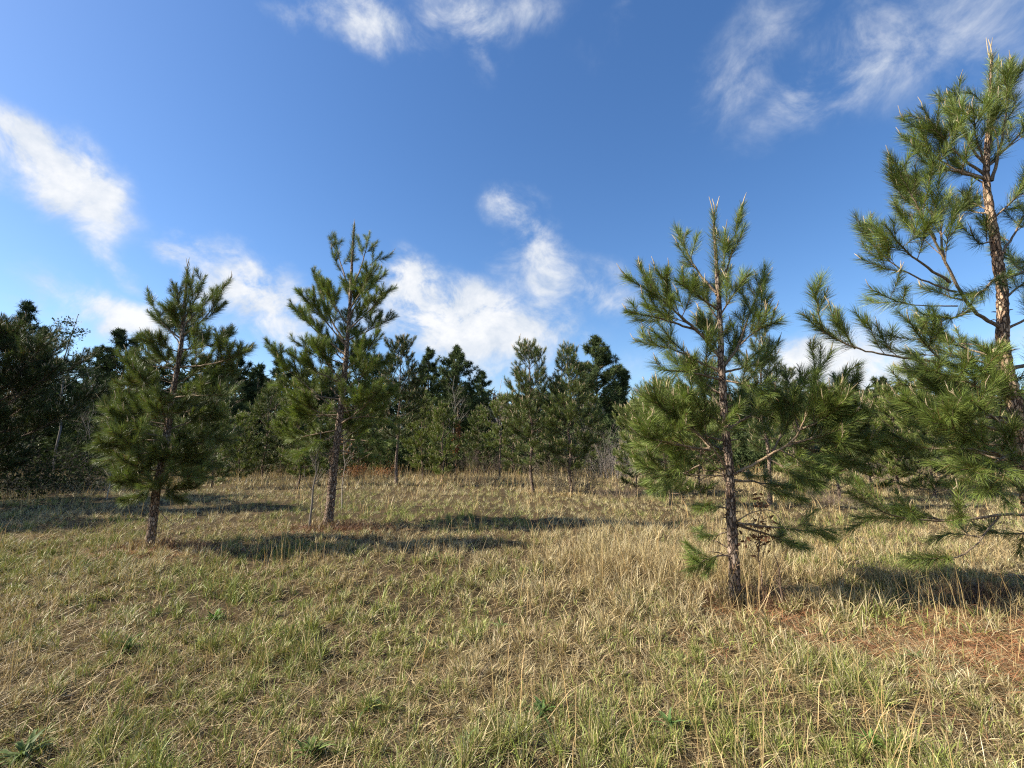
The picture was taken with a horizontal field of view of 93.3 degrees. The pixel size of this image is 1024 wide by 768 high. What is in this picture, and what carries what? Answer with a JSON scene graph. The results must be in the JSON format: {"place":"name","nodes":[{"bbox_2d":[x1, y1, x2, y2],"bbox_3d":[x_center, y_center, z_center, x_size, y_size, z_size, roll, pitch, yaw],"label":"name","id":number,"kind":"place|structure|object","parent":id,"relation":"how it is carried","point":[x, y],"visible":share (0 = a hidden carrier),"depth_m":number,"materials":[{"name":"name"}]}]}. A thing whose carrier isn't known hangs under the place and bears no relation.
{"place":"outdoors","nodes":[
{"label":"outdoors","id":0,"kind":"place"},
{"bbox_2d":[0,466,1023,767],"bbox_3d":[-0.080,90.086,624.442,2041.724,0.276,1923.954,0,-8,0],"label":"ground","id":1,"kind":"structure","parent":0,"point":[420,666],"depth_m":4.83,"materials":[{"name":"plant"}]},
{"bbox_2d":[0,300,51,472],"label":"pine tree","id":2,"kind":"object","parent":1,"relation":"on","point":[28,308],"visible":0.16,"depth_m":32.70,"materials":[{"name":"green plant"}]},
{"bbox_2d":[0,727,56,767],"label":"weed","id":3,"kind":"object","parent":1,"relation":"on","point":[32,738],"visible":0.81,"depth_m":2.60,"materials":[{"name":"green plant"}]},
{"bbox_2d":[7,324,80,467],"bbox_3d":[-36.569,1.047,37.067,4.566,11.687,5.200,-4,-9,28],"label":"pine tree","id":4,"kind":"object","parent":1,"relation":"on","point":[46,433],"visible":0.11,"depth_m":37.55,"materials":[{"name":"green plant"}]},
{"bbox_2d":[0,427,98,499],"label":"thicket","id":5,"kind":"object","parent":1,"relation":"on","point":[26,479],"visible":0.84,"depth_m":16.72,"materials":[{"name":"plant"}]},
{"bbox_2d":[0,432,113,494],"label":"thicket","id":6,"kind":"object","parent":1,"relation":"on","point":[95,470],"visible":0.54,"depth_m":18.88,"materials":[{"name":"plant"}]},
{"bbox_2d":[0,311,115,480],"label":"pine tree","id":7,"kind":"object","parent":1,"relation":"on","point":[31,367],"visible":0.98,"depth_m":15.72,"materials":[{"name":"green plant"}]},
{"bbox_2d":[49,314,105,470],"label":"tree","id":8,"kind":"object","parent":1,"relation":"on","point":[67,332],"visible":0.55,"depth_m":35.45,"materials":[{"name":"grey plant"}]},
{"bbox_2d":[73,382,103,461],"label":"bare tree","id":9,"kind":"object","parent":1,"relation":"on","point":[84,424],"visible":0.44,"depth_m":29.97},
{"bbox_2d":[63,346,120,435],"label":"pine tree","id":10,"kind":"object","parent":1,"relation":"on","point":[87,412],"visible":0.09,"depth_m":45.92,"materials":[{"name":"green plant"}]},
{"bbox_2d":[80,412,113,474],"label":"pine tree","id":11,"kind":"object","parent":1,"relation":"on","point":[96,430],"visible":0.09,"depth_m":24.13,"materials":[{"name":"green plant"}]},
{"bbox_2d":[48,434,153,483],"bbox_3d":[-20.467,3.943,23.702,5.202,2.884,4.546,0,-8,0],"label":"thicket","id":12,"kind":"object","parent":1,"relation":"on","point":[84,465],"visible":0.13,"depth_m":23.22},
{"bbox_2d":[62,326,165,452],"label":"pine tree","id":13,"kind":"object","parent":1,"relation":"on","point":[120,339],"visible":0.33,"depth_m":41.52,"materials":[{"name":"green plant"}]},
{"bbox_2d":[105,633,143,656],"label":"weed","id":14,"kind":"object","parent":1,"relation":"on","point":[130,641],"visible":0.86,"depth_m":3.96,"materials":[{"name":"green plant"}]},
{"bbox_2d":[141,361,177,443],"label":"pine tree","id":15,"kind":"object","parent":1,"relation":"on","point":[162,372],"visible":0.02,"depth_m":45.86,"materials":[{"name":"green plant"}]},
{"bbox_2d":[137,393,184,477],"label":"pine tree","id":16,"kind":"object","parent":1,"relation":"on","point":[152,428],"visible":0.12,"depth_m":26.36,"materials":[{"name":"green plant"}]},
{"bbox_2d":[82,257,259,543],"bbox_3d":[-5.893,0.248,8.318,2.986,5.080,2.074,-7,-11,42],"label":"pine tree","id":17,"kind":"object","parent":1,"relation":"on","point":[123,429],"visible":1,"depth_m":8.04,"materials":[{"name":"green plant"}]},
{"bbox_2d":[169,352,228,447],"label":"pine tree","id":18,"kind":"object","parent":1,"relation":"on","point":[180,378],"visible":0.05,"depth_m":47.60,"materials":[{"name":"green plant"}]},
{"bbox_2d":[194,608,224,625],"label":"weed","id":19,"kind":"object","parent":1,"relation":"on","point":[214,618],"visible":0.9,"depth_m":4.67,"materials":[{"name":"green plant"}]},
{"bbox_2d":[198,400,244,487],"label":"pine tree","id":20,"kind":"object","parent":1,"relation":"on","point":[227,452],"visible":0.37,"depth_m":21.81,"materials":[{"name":"green plant"}]},
{"bbox_2d":[196,356,264,449],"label":"pine tree","id":21,"kind":"object","parent":1,"relation":"on","point":[249,391],"visible":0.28,"depth_m":44.39,"materials":[{"name":"green plant"}]},
{"bbox_2d":[188,448,288,477],"bbox_3d":[-18.444,5.286,32.737,7.393,2.697,5.255,0,-8,0],"label":"thicket","id":22,"kind":"object","parent":1,"relation":"on","point":[251,469],"visible":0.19,"depth_m":32.62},
{"bbox_2d":[217,410,265,478],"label":"pine tree","id":23,"kind":"object","parent":1,"relation":"on","point":[241,446],"visible":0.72,"depth_m":28.68,"materials":[{"name":"green plant"}]},
{"bbox_2d":[239,362,270,439],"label":"pine tree","id":24,"kind":"object","parent":1,"relation":"on","point":[260,375],"visible":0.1,"depth_m":56.47,"materials":[{"name":"green plant"}]},
{"bbox_2d":[234,380,289,478],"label":"pine tree","id":25,"kind":"object","parent":1,"relation":"on","point":[263,407],"visible":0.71,"depth_m":30.61,"materials":[{"name":"green plant"}]},
{"bbox_2d":[247,359,302,435],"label":"pine tree","id":26,"kind":"object","parent":1,"relation":"on","point":[289,375],"visible":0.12,"depth_m":50.32,"materials":[{"name":"green plant"}]},
{"bbox_2d":[265,418,296,474],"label":"pine tree","id":27,"kind":"object","parent":1,"relation":"on","point":[276,441],"visible":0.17,"depth_m":35.49,"materials":[{"name":"green plant"}]},
{"bbox_2d":[265,389,334,485],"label":"pine tree","id":28,"kind":"object","parent":1,"relation":"on","point":[276,424],"visible":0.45,"depth_m":23.55,"materials":[{"name":"green plant"}]},
{"bbox_2d":[289,365,328,431],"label":"pine tree","id":29,"kind":"object","parent":1,"relation":"on","point":[309,381],"visible":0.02,"depth_m":55.10,"materials":[{"name":"green plant"}]},
{"bbox_2d":[289,735,337,763],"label":"weed","id":30,"kind":"object","parent":1,"relation":"on","point":[313,740],"visible":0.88,"depth_m":2.60,"materials":[{"name":"green plant"}]},
{"bbox_2d":[302,433,328,527],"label":"dead sapling","id":31,"kind":"object","parent":1,"relation":"on","point":[312,489],"visible":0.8,"depth_m":10.00,"materials":[{"name":"wood"}]},
{"bbox_2d":[279,447,352,476],"bbox_3d":[-14.005,5.647,35.639,6.528,3.411,5.324,0,-8,0],"label":"thicket","id":32,"kind":"object","parent":1,"relation":"on","point":[311,463],"visible":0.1,"depth_m":34.86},
{"bbox_2d":[302,361,352,438],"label":"pine tree","id":33,"kind":"object","parent":1,"relation":"on","point":[328,393],"visible":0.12,"depth_m":52.06,"materials":[{"name":"green plant"}]},
{"bbox_2d":[304,399,357,478],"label":"pine tree","id":34,"kind":"object","parent":1,"relation":"on","point":[329,425],"visible":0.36,"depth_m":29.61,"materials":[{"name":"green plant"}]},
{"bbox_2d":[262,221,403,526],"bbox_3d":[-3.911,-0.342,10.910,3.143,6.980,2.853,0,-8,0],"label":"pine tree","id":35,"kind":"object","parent":1,"relation":"on","point":[364,361],"visible":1,"depth_m":10.51,"materials":[{"name":"green plant"}]},
{"bbox_2d":[338,433,355,508],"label":"dead sapling","id":36,"kind":"object","parent":1,"relation":"on","point":[344,468],"visible":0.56,"depth_m":13.77,"materials":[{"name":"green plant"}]},
{"bbox_2d":[341,403,381,476],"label":"pine tree","id":37,"kind":"object","parent":1,"relation":"on","point":[366,448],"visible":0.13,"depth_m":33.60,"materials":[{"name":"green plant"}]},
{"bbox_2d":[340,459,401,477],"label":"thicket","id":38,"kind":"object","parent":1,"relation":"on","point":[379,472],"visible":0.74,"depth_m":32.15,"materials":[{"name":"plant"}]},
{"bbox_2d":[358,696,385,719],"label":"weed","id":39,"kind":"object","parent":1,"relation":"on","point":[374,704],"visible":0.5,"depth_m":3.08,"materials":[{"name":"green plant"}]},
{"bbox_2d":[349,368,396,467],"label":"pine tree","id":40,"kind":"object","parent":1,"relation":"on","point":[375,374],"visible":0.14,"depth_m":50.43,"materials":[{"name":"green plant"}]},
{"bbox_2d":[368,421,395,468],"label":"pine tree","id":41,"kind":"object","parent":1,"relation":"on","point":[383,425],"visible":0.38,"depth_m":35.79,"materials":[{"name":"green plant"}]},
{"bbox_2d":[372,333,427,484],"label":"pine tree","id":42,"kind":"object","parent":1,"relation":"on","point":[406,390],"visible":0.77,"depth_m":23.89,"materials":[{"name":"green plant"}]},
{"bbox_2d":[399,387,441,479],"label":"pine tree","id":43,"kind":"object","parent":1,"relation":"on","point":[423,410],"visible":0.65,"depth_m":28.46,"materials":[{"name":"green plant"}]},
{"bbox_2d":[409,345,447,440],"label":"pine tree","id":44,"kind":"object","parent":1,"relation":"on","point":[431,366],"visible":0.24,"depth_m":52.44,"materials":[{"name":"green plant"}]},
{"bbox_2d":[426,400,466,480],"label":"pine tree","id":45,"kind":"object","parent":1,"relation":"on","point":[438,427],"visible":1,"depth_m":26.73,"materials":[{"name":"green plant"}]},
{"bbox_2d":[450,421,462,481],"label":"sapling","id":46,"kind":"object","parent":1,"relation":"on","point":[457,449],"visible":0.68,"depth_m":27.33,"materials":[{"name":"green plant"}]},
{"bbox_2d":[444,376,468,449],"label":"bare tree","id":47,"kind":"object","parent":1,"relation":"on","point":[457,406],"visible":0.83,"depth_m":44.13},
{"bbox_2d":[423,344,491,444],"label":"pine tree","id":48,"kind":"object","parent":1,"relation":"on","point":[459,365],"visible":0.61,"depth_m":49.86,"materials":[{"name":"green plant"}]},
{"bbox_2d":[453,729,484,758],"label":"weed","id":49,"kind":"object","parent":1,"relation":"on","point":[468,738],"visible":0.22,"depth_m":2.69,"materials":[{"name":"green plant"}]},
{"bbox_2d":[461,473,490,483],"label":"thicket","id":50,"kind":"object","parent":1,"relation":"on","point":[478,481],"visible":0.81,"depth_m":25.42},
{"bbox_2d":[460,404,494,473],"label":"pine tree","id":51,"kind":"object","parent":1,"relation":"on","point":[469,436],"visible":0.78,"depth_m":35.49,"materials":[{"name":"green plant"}]},
{"bbox_2d":[448,442,511,474],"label":"thicket","id":52,"kind":"object","parent":1,"relation":"on","point":[483,463],"visible":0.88,"depth_m":32.89,"materials":[{"name":"plant"}]},
{"bbox_2d":[474,372,495,439],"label":"pine tree","id":53,"kind":"object","parent":1,"relation":"on","point":[483,377],"visible":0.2,"depth_m":60.16,"materials":[{"name":"green plant"}]},
{"bbox_2d":[476,379,506,434],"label":"bare tree","id":54,"kind":"object","parent":1,"relation":"on","point":[498,402],"visible":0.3,"depth_m":48.00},
{"bbox_2d":[478,391,518,476],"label":"pine tree","id":55,"kind":"object","parent":1,"relation":"on","point":[495,409],"visible":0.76,"depth_m":29.70,"materials":[{"name":"green plant"}]},
{"bbox_2d":[493,618,509,630],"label":"weed","id":56,"kind":"object","parent":1,"relation":"on","point":[500,624],"visible":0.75,"depth_m":4.59,"materials":[{"name":"green plant"}]},
{"bbox_2d":[494,405,528,474],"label":"pine tree","id":57,"kind":"object","parent":1,"relation":"on","point":[506,453],"visible":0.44,"depth_m":32.55,"materials":[{"name":"green plant"}]},
{"bbox_2d":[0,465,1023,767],"bbox_3d":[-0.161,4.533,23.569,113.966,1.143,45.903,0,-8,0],"label":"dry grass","id":58,"kind":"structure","parent":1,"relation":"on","point":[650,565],"depth_m":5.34,"materials":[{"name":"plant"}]},
{"bbox_2d":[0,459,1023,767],"bbox_3d":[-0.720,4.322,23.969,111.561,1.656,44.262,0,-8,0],"label":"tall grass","id":59,"kind":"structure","parent":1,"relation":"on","point":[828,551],"depth_m":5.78,"materials":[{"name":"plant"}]},
{"bbox_2d":[0,354,1023,457],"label":"woods","id":60,"kind":"object","parent":1,"relation":"on","point":[395,411],"visible":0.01,"depth_m":61.45,"materials":[{"name":"plant"}]},
{"bbox_2d":[0,517,1023,767],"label":"thatch","id":61,"kind":"object","parent":1,"relation":"on","point":[486,671],"visible":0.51,"depth_m":3.50,"materials":[{"name":"beige plant"}]},
{"bbox_2d":[488,448,538,474],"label":"thicket","id":62,"kind":"object","parent":1,"relation":"on","point":[511,466],"visible":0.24,"depth_m":35.12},
{"bbox_2d":[18,422,1011,474],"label":"undergrowth","id":63,"kind":"object","parent":1,"relation":"on","point":[744,454],"visible":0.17,"depth_m":37.32,"materials":[{"name":"plant"}]},
{"bbox_2d":[509,383,544,443],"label":"pine tree","id":64,"kind":"object","parent":1,"relation":"on","point":[535,428],"visible":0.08,"depth_m":59.03,"materials":[{"name":"green plant"}]},
{"bbox_2d":[501,333,565,492],"bbox_3d":[0.790,1.239,19.620,2.712,6.446,2.484,3,-8,-18],"label":"pine tree","id":65,"kind":"object","parent":1,"relation":"on","point":[525,408],"visible":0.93,"depth_m":19.33,"materials":[{"name":"green plant"}]},
{"bbox_2d":[521,696,554,730],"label":"weed","id":66,"kind":"object","parent":1,"relation":"on","point":[540,707],"visible":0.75,"depth_m":2.97,"materials":[{"name":"green plant"}]},
{"bbox_2d":[61,515,1023,760],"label":"pine straw","id":67,"kind":"object","parent":1,"relation":"on","point":[358,524],"visible":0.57,"depth_m":4.80,"materials":[{"name":"brown dry plant needles"}]},
{"bbox_2d":[529,401,571,475],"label":"pine tree","id":68,"kind":"object","parent":1,"relation":"on","point":[551,455],"visible":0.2,"depth_m":33.40,"materials":[{"name":"green plant"}]},
{"bbox_2d":[533,375,578,434],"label":"pine tree","id":69,"kind":"object","parent":1,"relation":"on","point":[549,395],"visible":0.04,"depth_m":59.63,"materials":[{"name":"green plant"}]},
{"bbox_2d":[512,448,622,493],"bbox_3d":[2.362,3.345,19.649,4.132,2.644,4.077,-6,-10,38],"label":"thicket","id":70,"kind":"object","parent":1,"relation":"on","point":[561,479],"visible":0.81,"depth_m":19.24,"materials":[{"name":"plant"}]},
{"bbox_2d":[536,340,605,492],"bbox_3d":[2.260,1.264,19.018,2.599,6.215,2.694,-6,-10,36],"label":"pine tree","id":71,"kind":"object","parent":1,"relation":"on","point":[573,386],"visible":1,"depth_m":18.84,"materials":[{"name":"green plant"}]},
{"bbox_2d":[572,392,609,476],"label":"pine tree","id":72,"kind":"object","parent":1,"relation":"on","point":[596,424],"visible":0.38,"depth_m":31.60,"materials":[{"name":"green plant"}]},
{"bbox_2d":[559,437,628,473],"bbox_3d":[6.053,5.097,35.574,6.694,4.361,5.079,4,-9,-25],"label":"thicket","id":73,"kind":"object","parent":1,"relation":"on","point":[601,463],"visible":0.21,"depth_m":35.17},
{"bbox_2d":[562,334,630,456],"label":"pine tree","id":74,"kind":"object","parent":1,"relation":"on","point":[601,355],"visible":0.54,"depth_m":43.19,"materials":[{"name":"green plant"}]},
{"bbox_2d":[557,427,670,477],"bbox_3d":[6.547,4.535,31.202,7.774,5.366,8.313,-4,-9,26],"label":"thicket","id":75,"kind":"object","parent":1,"relation":"on","point":[615,462],"visible":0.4,"depth_m":30.46,"materials":[{"name":"plant"}]},
{"bbox_2d":[583,478,645,498],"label":"thicket","id":76,"kind":"object","parent":1,"relation":"on","point":[616,489],"visible":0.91,"depth_m":17.03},
{"bbox_2d":[608,367,637,459],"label":"pine tree","id":77,"kind":"object","parent":1,"relation":"on","point":[624,381],"visible":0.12,"depth_m":45.70,"materials":[{"name":"green plant"}]},
{"bbox_2d":[611,399,662,490],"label":"pine tree","id":78,"kind":"object","parent":1,"relation":"on","point":[619,421],"visible":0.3,"depth_m":20.93,"materials":[{"name":"green plant"}]},
{"bbox_2d":[612,373,699,505],"bbox_3d":[4.679,1.657,14.745,2.654,4.140,2.930,2,-8,-17],"label":"pine tree","id":79,"kind":"object","parent":1,"relation":"on","point":[696,458],"visible":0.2,"depth_m":14.78,"materials":[{"name":"green plant"}]},
{"bbox_2d":[650,707,687,728],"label":"weed","id":80,"kind":"object","parent":1,"relation":"on","point":[669,719],"visible":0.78,"depth_m":2.83,"materials":[{"name":"green plant"}]},
{"bbox_2d":[661,459,724,490],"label":"thicket","id":81,"kind":"object","parent":1,"relation":"on","point":[702,477],"visible":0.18,"depth_m":21.31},
{"bbox_2d":[681,404,732,495],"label":"pine tree","id":82,"kind":"object","parent":1,"relation":"on","point":[702,489],"visible":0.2,"depth_m":18.41,"materials":[{"name":"green plant"}]},
{"bbox_2d":[696,380,742,438],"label":"pine tree","id":83,"kind":"object","parent":1,"relation":"on","point":[719,397],"visible":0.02,"depth_m":56.20,"materials":[{"name":"green plant"}]},
{"bbox_2d":[695,385,748,481],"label":"pine tree","id":84,"kind":"object","parent":1,"relation":"on","point":[741,442],"visible":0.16,"depth_m":26.52,"materials":[{"name":"green plant"}]},
{"bbox_2d":[615,192,889,603],"bbox_3d":[2.804,0.080,5.775,3.264,4.860,1.992,0,-8,0],"label":"pine tree","id":85,"kind":"object","parent":1,"relation":"on","point":[841,406],"visible":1,"depth_m":5.56,"materials":[{"name":"green plant"}]},
{"bbox_2d":[735,388,770,450],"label":"pine tree","id":86,"kind":"object","parent":1,"relation":"on","point":[755,419],"visible":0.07,"depth_m":53.37,"materials":[{"name":"green plant"}]},
{"bbox_2d":[737,493,777,598],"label":"sapling","id":87,"kind":"object","parent":1,"relation":"on","point":[760,536],"visible":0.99,"depth_m":5.38,"materials":[{"name":"brown plant"}]},
{"bbox_2d":[729,326,795,507],"bbox_3d":[7.432,0.889,14.448,1.834,5.594,1.872,-3,-8,18],"label":"pine tree","id":88,"kind":"object","parent":1,"relation":"on","point":[751,429],"visible":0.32,"depth_m":14.22,"materials":[{"name":"green plant"}]},
{"bbox_2d":[769,553,788,604],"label":"dead sapling","id":89,"kind":"object","parent":1,"relation":"on","point":[779,583],"visible":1,"depth_m":5.15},
{"bbox_2d":[767,392,817,489],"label":"pine tree","id":90,"kind":"object","parent":1,"relation":"on","point":[785,461],"visible":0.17,"depth_m":19.79,"materials":[{"name":"green plant"}]},
{"bbox_2d":[781,364,806,455],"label":"pine tree","id":91,"kind":"object","parent":1,"relation":"on","point":[791,372],"visible":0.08,"depth_m":29.97,"materials":[{"name":"green plant"}]},
{"bbox_2d":[790,381,876,499],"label":"pine tree","id":92,"kind":"object","parent":1,"relation":"on","point":[846,470],"visible":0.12,"depth_m":16.54,"materials":[{"name":"green plant"}]},
{"bbox_2d":[807,483,871,505],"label":"thicket","id":93,"kind":"object","parent":1,"relation":"on","point":[830,499],"visible":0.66,"depth_m":15.06,"materials":[{"name":"plant"}]},
{"bbox_2d":[845,393,895,488],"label":"pine tree","id":94,"kind":"object","parent":1,"relation":"on","point":[886,484],"visible":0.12,"depth_m":20.51,"materials":[{"name":"green plant"}]},
{"bbox_2d":[854,728,894,748],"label":"weed","id":95,"kind":"object","parent":1,"relation":"on","point":[870,736],"visible":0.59,"depth_m":2.68,"materials":[{"name":"green plant"}]},
{"bbox_2d":[858,375,903,435],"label":"pine tree","id":96,"kind":"object","parent":1,"relation":"on","point":[881,381],"visible":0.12,"depth_m":46.18,"materials":[{"name":"green plant"}]},
{"bbox_2d":[856,380,929,493],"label":"pine tree","id":97,"kind":"object","parent":1,"relation":"on","point":[886,391],"visible":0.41,"depth_m":18.69,"materials":[{"name":"green plant"}]},
{"bbox_2d":[794,37,1023,575],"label":"pine tree","id":98,"kind":"object","parent":1,"relation":"on","point":[944,415],"visible":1,"depth_m":5.24,"materials":[{"name":"green plant"}]},
{"bbox_2d":[854,458,964,488],"bbox_3d":[17.492,3.746,21.718,5.011,2.336,3.919,-3,-9,20],"label":"thicket","id":99,"kind":"object","parent":1,"relation":"on","point":[895,477],"visible":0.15,"depth_m":21.77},
{"bbox_2d":[901,647,927,661],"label":"weed","id":100,"kind":"object","parent":1,"relation":"on","point":[914,655],"visible":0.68,"depth_m":3.76,"materials":[{"name":"green plant"}]},
{"bbox_2d":[897,374,933,451],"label":"pine tree","id":101,"kind":"object","parent":1,"relation":"on","point":[907,379],"visible":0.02,"depth_m":48.68,"materials":[{"name":"green plant"}]},
{"bbox_2d":[884,393,974,497],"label":"pine tree","id":102,"kind":"object","parent":1,"relation":"on","point":[933,484],"visible":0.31,"depth_m":17.36,"materials":[{"name":"green plant"}]},
{"bbox_2d":[906,466,997,492],"bbox_3d":[17.738,3.768,19.759,3.684,1.834,3.057,0,-8,0],"label":"thicket","id":103,"kind":"object","parent":1,"relation":"on","point":[944,478],"visible":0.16,"depth_m":19.43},
{"bbox_2d":[930,390,1007,475],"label":"pine tree","id":104,"kind":"object","parent":1,"relation":"on","point":[997,438],"visible":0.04,"depth_m":23.38,"materials":[{"name":"green plant"}]},
{"bbox_2d":[950,394,1015,486],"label":"pine tree","id":105,"kind":"object","parent":1,"relation":"on","point":[996,409],"visible":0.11,"depth_m":18.62,"materials":[{"name":"green plant"}]},
{"bbox_2d":[978,372,1022,435],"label":"pine tree","id":106,"kind":"object","parent":1,"relation":"on","point":[993,406],"visible":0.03,"depth_m":48.14,"materials":[{"name":"green plant"}]},
{"bbox_2d":[0,0,1023,444],"label":"sky","id":107,"kind":"structure","parent":0,"point":[508,154],"materials":[{"name":"blue"}]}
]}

